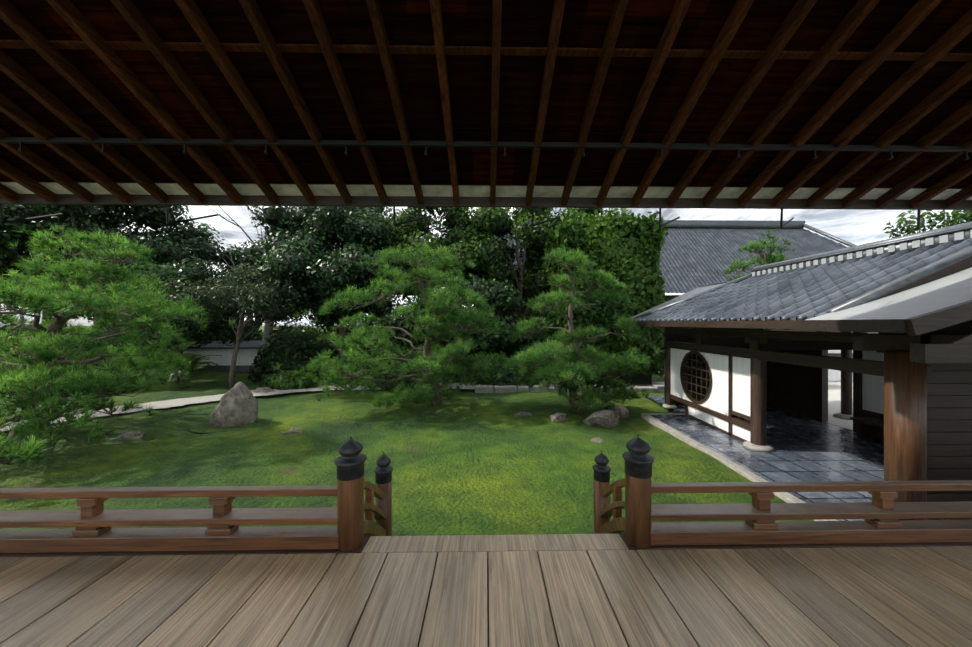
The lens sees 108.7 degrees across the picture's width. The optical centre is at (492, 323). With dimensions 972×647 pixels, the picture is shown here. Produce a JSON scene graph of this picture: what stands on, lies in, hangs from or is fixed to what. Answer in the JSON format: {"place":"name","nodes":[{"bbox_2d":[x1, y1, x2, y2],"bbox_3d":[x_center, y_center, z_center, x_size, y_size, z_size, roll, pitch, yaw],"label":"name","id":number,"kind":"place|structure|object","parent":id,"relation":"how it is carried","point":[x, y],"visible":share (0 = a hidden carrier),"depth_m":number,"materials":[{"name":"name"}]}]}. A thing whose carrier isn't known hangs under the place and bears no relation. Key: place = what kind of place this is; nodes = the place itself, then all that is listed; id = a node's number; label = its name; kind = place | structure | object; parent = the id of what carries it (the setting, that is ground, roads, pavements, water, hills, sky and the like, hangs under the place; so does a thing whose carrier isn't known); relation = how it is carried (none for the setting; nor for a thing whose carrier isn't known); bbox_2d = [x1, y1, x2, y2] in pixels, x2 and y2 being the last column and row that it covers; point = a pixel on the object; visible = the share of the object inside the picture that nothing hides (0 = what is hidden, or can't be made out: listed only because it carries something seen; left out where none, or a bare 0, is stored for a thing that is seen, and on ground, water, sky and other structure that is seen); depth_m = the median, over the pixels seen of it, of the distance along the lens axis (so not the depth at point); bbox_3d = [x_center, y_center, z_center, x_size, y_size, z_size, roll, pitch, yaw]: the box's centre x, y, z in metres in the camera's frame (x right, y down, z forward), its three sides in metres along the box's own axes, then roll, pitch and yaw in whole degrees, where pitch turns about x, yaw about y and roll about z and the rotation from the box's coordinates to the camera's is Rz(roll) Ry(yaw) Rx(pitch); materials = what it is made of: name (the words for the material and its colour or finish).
{"place":"outdoors","nodes":[
{"label":"outdoors","id":0,"kind":"place"},
{"bbox_2d":[38,213,141,323],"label":"tree","id":1,"kind":"object","parent":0,"point":[49,318],"depth_m":21.41,"materials":[{"name":"green plant"}]},
{"bbox_2d":[78,279,227,321],"bbox_3d":[-22.900,-2.343,23.514,8.774,6.196,6.378,0,0,-1],"label":"tree foliage","id":2,"kind":"object","parent":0,"point":[106,318],"depth_m":22.06,"materials":[{"name":"green plant"}]},
{"bbox_2d":[5,326,497,398],"bbox_3d":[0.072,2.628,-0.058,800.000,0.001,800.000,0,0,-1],"label":"ground","id":3,"kind":"structure","parent":0,"point":[243,373],"depth_m":18.68,"materials":[{"name":"green plant"}]},
{"bbox_2d":[0,327,73,374],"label":"understorey shrub foliage","id":4,"kind":"object","parent":3,"relation":"on","point":[18,351],"depth_m":15.93,"materials":[{"name":"green plant"}]},
{"bbox_2d":[59,321,174,379],"bbox_3d":[-17.233,2.260,16.134,4.632,4.838,3.011,0,0,-1],"label":"understorey shrub foliage","id":5,"kind":"object","parent":3,"relation":"on","point":[149,357],"depth_m":15.29,"materials":[{"name":"green plant"}]},
{"bbox_2d":[207,206,295,340],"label":"tree","id":6,"kind":"object","parent":3,"relation":"on","point":[267,331],"visible":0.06,"depth_m":19.86,"materials":[{"name":"grey plant"}]},
{"bbox_2d":[248,325,352,382],"bbox_3d":[-8.803,2.293,16.385,4.790,4.451,3.024,0,0,-1],"label":"bush","id":7,"kind":"object","parent":3,"relation":"on","point":[286,342],"depth_m":15.62,"materials":[{"name":"green plant"}]},
{"bbox_2d":[247,206,392,338],"bbox_3d":[-9.711,-3.013,20.663,7.768,11.294,6.702,0,0,-1],"label":"tree","id":8,"kind":"object","parent":3,"relation":"on","point":[276,230],"depth_m":18.73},
{"bbox_2d":[251,206,414,383],"bbox_3d":[-6.734,-1.718,15.348,6.497,8.760,5.472,0,0,-1],"label":"camellia tree","id":9,"kind":"object","parent":3,"relation":"on","point":[320,289],"depth_m":14.00,"materials":[{"name":"green plant"}]},
{"bbox_2d":[325,323,359,338],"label":"tree","id":10,"kind":"object","parent":3,"relation":"on","point":[347,334],"depth_m":20.30,"materials":[{"name":"green plant"}]},
{"bbox_2d":[348,317,412,381],"bbox_3d":[-5.272,2.251,16.867,4.637,5.175,3.022,0,0,-1],"label":"understorey shrub foliage","id":11,"kind":"object","parent":3,"relation":"on","point":[369,352],"depth_m":15.93,"materials":[{"name":"green plant"}]},
{"bbox_2d":[271,242,525,411],"bbox_3d":[-2.771,0.188,10.911,7.150,5.188,5.456,0,0,-1],"label":"pine","id":12,"kind":"object","parent":3,"relation":"on","point":[451,293],"depth_m":9.99,"materials":[{"name":"green plant"}]},
{"bbox_2d":[364,207,489,301],"bbox_3d":[-3.079,-4.196,17.744,6.604,6.305,6.459,0,0,-1],"label":"tree foliage","id":13,"kind":"object","parent":3,"relation":"on","point":[405,240],"depth_m":16.48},
{"bbox_2d":[399,350,489,382],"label":"shrub","id":14,"kind":"object","parent":3,"relation":"on","point":[454,362],"depth_m":15.17,"materials":[{"name":"green plant"}]},
{"bbox_2d":[479,313,562,380],"bbox_3d":[1.392,2.218,15.976,4.695,5.400,2.990,0,0,-1],"label":"understorey shrub foliage","id":15,"kind":"object","parent":3,"relation":"on","point":[541,337],"depth_m":15.20,"materials":[{"name":"green plant"}]},
{"bbox_2d":[882,210,971,238],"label":"tree","id":16,"kind":"object","parent":3,"relation":"on","point":[966,216],"depth_m":8.86,"materials":[{"name":"green plant"}]},
{"bbox_2d":[0,382,663,431],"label":"path","id":17,"kind":"structure","parent":0,"point":[175,402],"depth_m":11.45,"materials":[{"name":"grey stone"}]},
{"bbox_2d":[374,368,426,390],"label":"shrub foliage","id":18,"kind":"object","parent":17,"relation":"on","point":[385,387],"depth_m":13.29,"materials":[{"name":"green plant"}]},
{"bbox_2d":[474,365,541,386],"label":"foliage shrub","id":19,"kind":"object","parent":17,"relation":"on","point":[511,378],"depth_m":13.50,"materials":[{"name":"green plant"}]},
{"bbox_2d":[0,372,813,535],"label":"lawn","id":20,"kind":"structure","parent":0,"point":[469,462],"depth_m":6.64,"materials":[{"name":"green plant"}]},
{"bbox_2d":[90,383,134,394],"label":"shrub foliage","id":21,"kind":"object","parent":20,"relation":"on","point":[121,391],"visible":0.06,"depth_m":12.56,"materials":[{"name":"green plant"}]},
{"bbox_2d":[0,204,225,333],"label":"tree","id":22,"kind":"object","parent":20,"relation":"on","point":[87,223],"depth_m":15.97,"materials":[{"name":"green plant"}]},
{"bbox_2d":[0,223,235,470],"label":"pine","id":23,"kind":"object","parent":20,"relation":"on","point":[76,382],"depth_m":7.23,"materials":[{"name":"green plant"}]},
{"bbox_2d":[110,430,144,440],"bbox_3d":[-8.229,2.572,7.806,0.665,0.282,0.427,0,0,-20],"label":"rock","id":24,"kind":"object","parent":20,"relation":"on","point":[132,434],"visible":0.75,"depth_m":7.74,"materials":[{"name":"grey stone"}]},
{"bbox_2d":[124,433,154,441],"bbox_3d":[-8.252,2.584,7.814,1.030,0.050,1.020,0,0,-42],"label":"moss mound","id":25,"kind":"object","parent":20,"relation":"on","point":[147,437],"visible":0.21,"depth_m":7.80,"materials":[{"name":"green plant"}]},
{"bbox_2d":[99,258,258,382],"bbox_3d":[-13.475,-0.136,15.376,5.430,5.499,3.801,0,0,-1],"label":"tree","id":26,"kind":"object","parent":20,"relation":"on","point":[211,335],"depth_m":14.69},
{"bbox_2d":[144,352,220,387],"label":"sago palm","id":27,"kind":"object","parent":20,"relation":"on","point":[191,359],"depth_m":13.99,"materials":[{"name":"green plant"}]},
{"bbox_2d":[167,349,266,364],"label":"wall","id":28,"kind":"structure","parent":20,"relation":"on","point":[245,356],"depth_m":18.69,"materials":[{"name":"white paint"}]},
{"bbox_2d":[164,341,334,371],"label":"wall","id":29,"kind":"structure","parent":28,"relation":"on","point":[242,345],"depth_m":18.63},
{"bbox_2d":[188,418,272,433],"bbox_3d":[-6.607,2.565,8.938,1.976,0.086,1.368,0,0,-1],"label":"moss mound","id":30,"kind":"object","parent":20,"relation":"on","point":[205,428],"visible":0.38,"depth_m":8.52,"materials":[{"name":"green plant"}]},
{"bbox_2d":[157,263,306,388],"bbox_3d":[-10.019,0.113,13.992,5.010,4.998,4.030,0,0,-1],"label":"maple tree","id":31,"kind":"object","parent":20,"relation":"on","point":[246,288],"depth_m":13.34,"materials":[{"name":"green plant"}]},
{"bbox_2d":[204,325,262,340],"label":"tree","id":32,"kind":"object","parent":20,"relation":"on","point":[258,335],"visible":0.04,"depth_m":20.51,"materials":[{"name":"green plant"}]},
{"bbox_2d":[210,382,257,427],"bbox_3d":[-6.549,2.179,8.913,1.006,1.384,0.860,0,0,-12],"label":"rock","id":33,"kind":"object","parent":20,"relation":"on","point":[237,405],"visible":0.9,"depth_m":8.67,"materials":[{"name":"grey stone"}]},
{"bbox_2d":[247,313,264,336],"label":"tree trunk","id":34,"kind":"object","parent":20,"relation":"on","point":[259,325],"visible":0.04,"depth_m":22.49,"materials":[{"name":"plant"}]},
{"bbox_2d":[181,240,315,326],"bbox_3d":[-15.449,-2.403,22.951,9.181,6.234,6.366,0,0,-1],"label":"tree foliage","id":35,"kind":"object","parent":34,"relation":"attached to","point":[238,254],"depth_m":21.44,"materials":[{"name":"green plant"}]},
{"bbox_2d":[252,387,274,392],"bbox_3d":[-8.431,2.519,12.829,0.952,0.358,0.660,0,0,-1],"label":"garden stone","id":36,"kind":"object","parent":20,"relation":"on","point":[262,390],"visible":0.48,"depth_m":12.70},
{"bbox_2d":[254,394,281,396],"bbox_3d":[-8.441,2.582,12.797,1.615,0.054,1.144,0,0,-1],"label":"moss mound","id":37,"kind":"object","parent":20,"relation":"on","point":[274,395],"visible":0.23,"depth_m":12.44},
{"bbox_2d":[259,369,321,389],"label":"shrub foliage","id":38,"kind":"object","parent":20,"relation":"on","point":[291,377],"depth_m":13.39,"materials":[{"name":"green plant"}]},
{"bbox_2d":[280,428,301,434],"bbox_3d":[-4.688,2.582,8.192,0.701,0.234,0.432,0,0,-1],"label":"rock","id":39,"kind":"object","parent":20,"relation":"on","point":[294,431],"visible":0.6,"depth_m":8.04,"materials":[{"name":"grey stone"}]},
{"bbox_2d":[260,321,322,340],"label":"tree","id":40,"kind":"object","parent":20,"relation":"on","point":[285,327],"visible":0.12,"depth_m":20.32,"materials":[{"name":"green plant"}]},
{"bbox_2d":[378,273,538,382],"bbox_3d":[-1.404,0.273,14.654,6.666,4.678,3.293,0,0,-1],"label":"tree","id":41,"kind":"object","parent":20,"relation":"on","point":[503,345],"depth_m":14.09,"materials":[{"name":"green plant"}]},
{"bbox_2d":[479,233,536,322],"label":"tree trunk","id":42,"kind":"object","parent":20,"relation":"on","point":[519,287],"visible":0.42,"depth_m":17.21,"materials":[{"name":"brown plant"}]},
{"bbox_2d":[513,411,531,415],"bbox_3d":[0.858,2.563,9.735,0.601,0.195,0.315,0,0,-22],"label":"garden stone","id":43,"kind":"object","parent":20,"relation":"on","point":[521,413],"visible":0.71,"depth_m":9.64,"materials":[{"name":"grey stone"}]},
{"bbox_2d":[550,412,567,421],"bbox_3d":[1.767,2.538,9.307,0.468,0.341,0.447,0,0,-1],"label":"garden stone","id":44,"kind":"object","parent":20,"relation":"on","point":[557,417],"visible":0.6,"depth_m":9.15,"materials":[{"name":"grey stone"}]},
{"bbox_2d":[475,384,663,392],"bbox_3d":[4.346,2.497,13.268,10.018,0.304,0.454,0,0,-1],"label":"garden stone edging","id":45,"kind":"object","parent":20,"relation":"on","point":[657,388],"visible":0.21,"depth_m":13.07,"materials":[{"name":"stone"}]},
{"bbox_2d":[490,246,665,424],"bbox_3d":[2.298,0.202,9.752,4.821,4.916,3.798,0,0,-1],"label":"pine","id":46,"kind":"object","parent":20,"relation":"on","point":[560,352],"depth_m":9.67,"materials":[{"name":"green plant"}]},
{"bbox_2d":[548,208,635,274],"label":"tree","id":47,"kind":"object","parent":20,"relation":"on","point":[602,212],"depth_m":20.66,"materials":[{"name":"green plant"}]},
{"bbox_2d":[583,410,618,428],"bbox_3d":[2.729,2.465,8.825,0.845,0.520,0.770,0,0,31],"label":"garden stone","id":48,"kind":"object","parent":20,"relation":"on","point":[605,418],"visible":0.77,"depth_m":8.61,"materials":[{"name":"grey stone"}]},
{"bbox_2d":[575,421,634,433],"bbox_3d":[2.740,2.578,8.791,1.578,0.061,1.355,0,0,-1],"label":"grass mound","id":49,"kind":"object","parent":20,"relation":"on","point":[623,428],"visible":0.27,"depth_m":8.49,"materials":[{"name":"green plant"}]},
{"bbox_2d":[541,209,668,384],"bbox_3d":[4.823,-1.013,14.992,5.144,7.252,3.318,0,0,-1],"label":"tall hedge","id":50,"kind":"object","parent":20,"relation":"on","point":[607,234],"depth_m":13.88,"materials":[{"name":"green plant"}]},
{"bbox_2d":[613,405,628,417],"bbox_3d":[3.509,2.499,9.613,0.505,0.488,0.360,0,0,30],"label":"garden stone","id":51,"kind":"object","parent":20,"relation":"on","point":[622,411],"visible":0.6,"depth_m":9.47,"materials":[{"name":"grey stone"}]},
{"bbox_2d":[618,416,632,421],"bbox_3d":[3.485,2.580,9.602,0.777,0.058,0.761,0,0,41],"label":"dark moss mound","id":52,"kind":"object","parent":20,"relation":"on","point":[629,419],"visible":0.27,"depth_m":9.33,"materials":[{"name":"green plant"}]},
{"bbox_2d":[641,413,837,520],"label":"stone curb","id":53,"kind":"structure","parent":20,"relation":"on","point":[787,497],"depth_m":6.63,"materials":[{"name":"beige stone"}]},
{"bbox_2d":[645,396,971,520],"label":"stone floor","id":54,"kind":"structure","parent":20,"relation":"on","point":[807,449],"depth_m":6.75,"materials":[{"name":"grey stone"}]},
{"bbox_2d":[668,348,749,441],"bbox_3d":[5.317,1.653,8.752,0.140,1.890,3.270,0,0,-1],"label":"wall frame","id":55,"kind":"object","parent":54,"relation":"on","point":[731,418],"visible":0.83,"depth_m":8.64,"materials":[{"name":"brown wood"}]},
{"bbox_2d":[662,404,774,451],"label":"corridor post base stones","id":56,"kind":"object","parent":54,"relation":"on","point":[759,448],"visible":0.81,"depth_m":6.89,"materials":[{"name":"white stone"}]},
{"bbox_2d":[664,327,815,419],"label":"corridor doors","id":57,"kind":"structure","parent":54,"relation":"on","point":[791,388],"depth_m":10.01,"materials":[{"name":"brown wood"}]},
{"bbox_2d":[666,329,866,445],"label":"wooden pillars","id":58,"kind":"structure","parent":54,"relation":"on","point":[758,386],"depth_m":7.91,"materials":[{"name":"brown wood"}]},
{"bbox_2d":[663,328,970,380],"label":"corridor beams","id":59,"kind":"structure","parent":58,"relation":"on","point":[762,343],"depth_m":6.35,"materials":[{"name":"brown wood"}]},
{"bbox_2d":[634,256,971,333],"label":"roof eave","id":60,"kind":"object","parent":59,"relation":"on","point":[966,326],"visible":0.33,"depth_m":4.95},
{"bbox_2d":[635,238,971,321],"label":"corridor roof tiles","id":61,"kind":"object","parent":60,"relation":"on","point":[811,291],"visible":0.9,"depth_m":5.96,"materials":[{"name":"grey tile"}]},
{"bbox_2d":[800,300,971,362],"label":"roof fascia","id":62,"kind":"structure","parent":58,"relation":"attached to","point":[959,351],"depth_m":3.34,"materials":[{"name":"brown wood"}]},
{"bbox_2d":[806,267,971,319],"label":"roof gable board","id":63,"kind":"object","parent":62,"relation":"on","point":[947,291],"depth_m":3.92,"materials":[{"name":"white paint"}]},
{"bbox_2d":[850,409,883,439],"bbox_3d":[8.211,2.224,6.248,0.600,0.550,3.320,0,0,-1],"label":"bench frame","id":64,"kind":"object","parent":54,"relation":"on","point":[870,424],"visible":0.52,"depth_m":7.51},
{"bbox_2d":[884,351,926,519],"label":"wooden pillar","id":65,"kind":"structure","parent":54,"relation":"on","point":[905,418],"depth_m":4.24,"materials":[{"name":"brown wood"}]},
{"bbox_3d":[2.288,2.586,7.583,0.540,0.046,0.426,0,0,-1],"label":"moss mound","id":66,"kind":"object","parent":20,"relation":"on","visible":0},
{"bbox_2d":[590,437,603,442],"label":"garden stone","id":67,"kind":"object","parent":66,"relation":"on","point":[598,440],"visible":0.56,"depth_m":7.57,"materials":[{"name":"beige stone"}]},
{"bbox_2d":[0,205,965,326],"label":"sky","id":68,"kind":"structure","parent":0,"point":[854,226],"materials":[{"name":"white"}]},
{"bbox_2d":[0,125,966,188],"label":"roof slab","id":69,"kind":"structure","parent":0,"point":[480,130],"depth_m":3.27,"materials":[{"name":"tile"}]},
{"bbox_2d":[0,0,971,187],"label":"ceiling boards","id":70,"kind":"object","parent":69,"relation":"attached to","point":[527,23],"depth_m":2.81,"materials":[{"name":"brown wood"}]},
{"bbox_2d":[0,204,922,228],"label":"gutter bracket hooks","id":71,"kind":"object","parent":70,"relation":"attached to","point":[919,220],"visible":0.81,"depth_m":3.97,"materials":[{"name":"black metal"}]},
{"bbox_2d":[0,137,971,159],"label":"curtain rod hooks","id":72,"kind":"object","parent":70,"relation":"attached to","point":[21,141],"visible":0.81,"depth_m":3.17,"materials":[{"name":"brown wood"}]},
{"bbox_2d":[0,0,971,207],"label":"eave rafters","id":73,"kind":"object","parent":70,"relation":"attached to","point":[84,29],"visible":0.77,"depth_m":2.86,"materials":[{"name":"brown wood"}]},
{"bbox_2d":[0,194,971,209],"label":"eave fascia","id":74,"kind":"structure","parent":73,"relation":"attached to","point":[409,201],"depth_m":3.89,"materials":[{"name":"brown wood"}]},
{"bbox_2d":[0,182,971,199],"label":"eave edge boards","id":75,"kind":"object","parent":73,"relation":"attached to","point":[464,191],"depth_m":3.81,"materials":[{"name":"beige wood"}]},
{"bbox_2d":[0,40,971,61],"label":"eave battens","id":76,"kind":"object","parent":73,"relation":"attached to","point":[449,50],"depth_m":2.53,"materials":[{"name":"brown wood"}]},
{"bbox_2d":[487,558,488,646],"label":"floorboard gap","id":77,"kind":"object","parent":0,"point":[487,602],"depth_m":2.19,"materials":[{"name":"brown wood"}]},
{"bbox_2d":[0,546,971,646],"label":"veranda floor boards","id":78,"kind":"object","parent":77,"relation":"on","point":[852,597],"visible":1,"depth_m":2.14,"materials":[{"name":"brown wood"}]},
{"bbox_2d":[0,533,971,556],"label":"veranda rail sill","id":79,"kind":"structure","parent":78,"relation":"on","point":[366,538],"depth_m":2.62,"materials":[{"name":"brown wood"}]},
{"bbox_2d":[0,478,971,552],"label":"veranda railing","id":80,"kind":"object","parent":79,"relation":"on","point":[93,521],"visible":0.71,"depth_m":2.67,"materials":[{"name":"brown wood"}]},
{"bbox_2d":[337,473,650,551],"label":"railing posts","id":81,"kind":"object","parent":78,"relation":"on","point":[350,512],"visible":0.52,"depth_m":2.64,"materials":[{"name":"brown wood"}]},
{"bbox_2d":[334,435,653,483],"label":"post finials","id":82,"kind":"object","parent":81,"relation":"on","point":[351,459],"visible":1,"depth_m":2.66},
{"bbox_2d":[361,534,628,557],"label":"wooden step","id":83,"kind":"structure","parent":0,"point":[480,543],"depth_m":2.69,"materials":[{"name":"brown wood"}]},
{"bbox_2d":[435,207,583,306],"bbox_3d":[0.902,-3.838,17.506,7.588,6.067,6.242,0,0,-1],"label":"tree","id":84,"kind":"object","parent":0,"point":[514,229],"depth_m":16.25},
{"bbox_2d":[473,295,679,346],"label":"hall walls","id":85,"kind":"structure","parent":0,"point":[539,315],"depth_m":25.00,"materials":[{"name":"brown wood"}]},
{"bbox_2d":[478,227,847,292],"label":"hall roof tiles","id":86,"kind":"object","parent":85,"relation":"on","point":[693,258],"visible":0.29,"depth_m":27.66,"materials":[{"name":"grey tile"}]},
{"bbox_2d":[629,282,726,318],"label":"tiled roof","id":87,"kind":"structure","parent":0,"point":[694,292],"depth_m":11.09,"materials":[{"name":"grey tile"}]},
{"bbox_2d":[512,219,856,246],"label":"roof ridge","id":88,"kind":"structure","parent":0,"point":[725,224],"depth_m":30.12,"materials":[{"name":"tile"}]},
{"bbox_2d":[671,348,749,440],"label":"white wall","id":89,"kind":"structure","parent":0,"point":[716,400],"depth_m":8.06,"materials":[{"name":"white paint"}]},
{"bbox_2d":[715,227,795,281],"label":"pine","id":90,"kind":"object","parent":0,"point":[760,244],"depth_m":15.07,"materials":[{"name":"green plant"}]},
{"bbox_2d":[659,372,852,429],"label":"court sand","id":91,"kind":"structure","parent":0,"point":[834,396],"depth_m":10.73,"materials":[{"name":"white sand"}]},
{"bbox_2d":[828,350,852,380],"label":"court wall","id":92,"kind":"structure","parent":91,"relation":"on","point":[834,375],"depth_m":15.21,"materials":[{"name":"paint"}]},
{"bbox_2d":[770,329,878,357],"bbox_3d":[15.302,0.849,15.315,13.000,1.300,0.600,0,0,-1],"label":"court wall band","id":93,"kind":"object","parent":92,"relation":"attached to","point":[835,354],"visible":0.06,"depth_m":15.01,"materials":[{"name":"white paint"}]},
{"bbox_2d":[833,412,852,419],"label":"stone step","id":94,"kind":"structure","parent":91,"relation":"on","point":[841,416],"depth_m":9.13,"materials":[{"name":"grey stone"}]},
{"bbox_2d":[841,331,851,414],"bbox_3d":[9.359,1.298,9.209,0.220,2.200,0.214,0,0,-1],"label":"court post","id":95,"kind":"object","parent":91,"relation":"on","point":[846,393],"visible":0.48,"depth_m":9.13,"materials":[{"name":"brown wood"}]},
{"bbox_2d":[633,221,971,321],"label":"roof edge trim","id":96,"kind":"structure","parent":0,"point":[901,282],"depth_m":5.61,"materials":[{"name":"grey tile"}]},
{"bbox_2d":[752,230,971,275],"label":"roof ridge","id":97,"kind":"structure","parent":96,"relation":"attached to","point":[930,241],"depth_m":6.14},
{"bbox_2d":[862,351,883,413],"bbox_3d":[8.461,1.198,6.252,0.060,1.500,3.320,0,0,-1],"label":"wall panel","id":98,"kind":"object","parent":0,"point":[872,393],"visible":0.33,"depth_m":7.68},
{"bbox_2d":[927,363,971,518],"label":"wall","id":99,"kind":"structure","parent":0,"point":[949,421],"depth_m":4.43,"materials":[{"name":"brown wood"}]}
]}

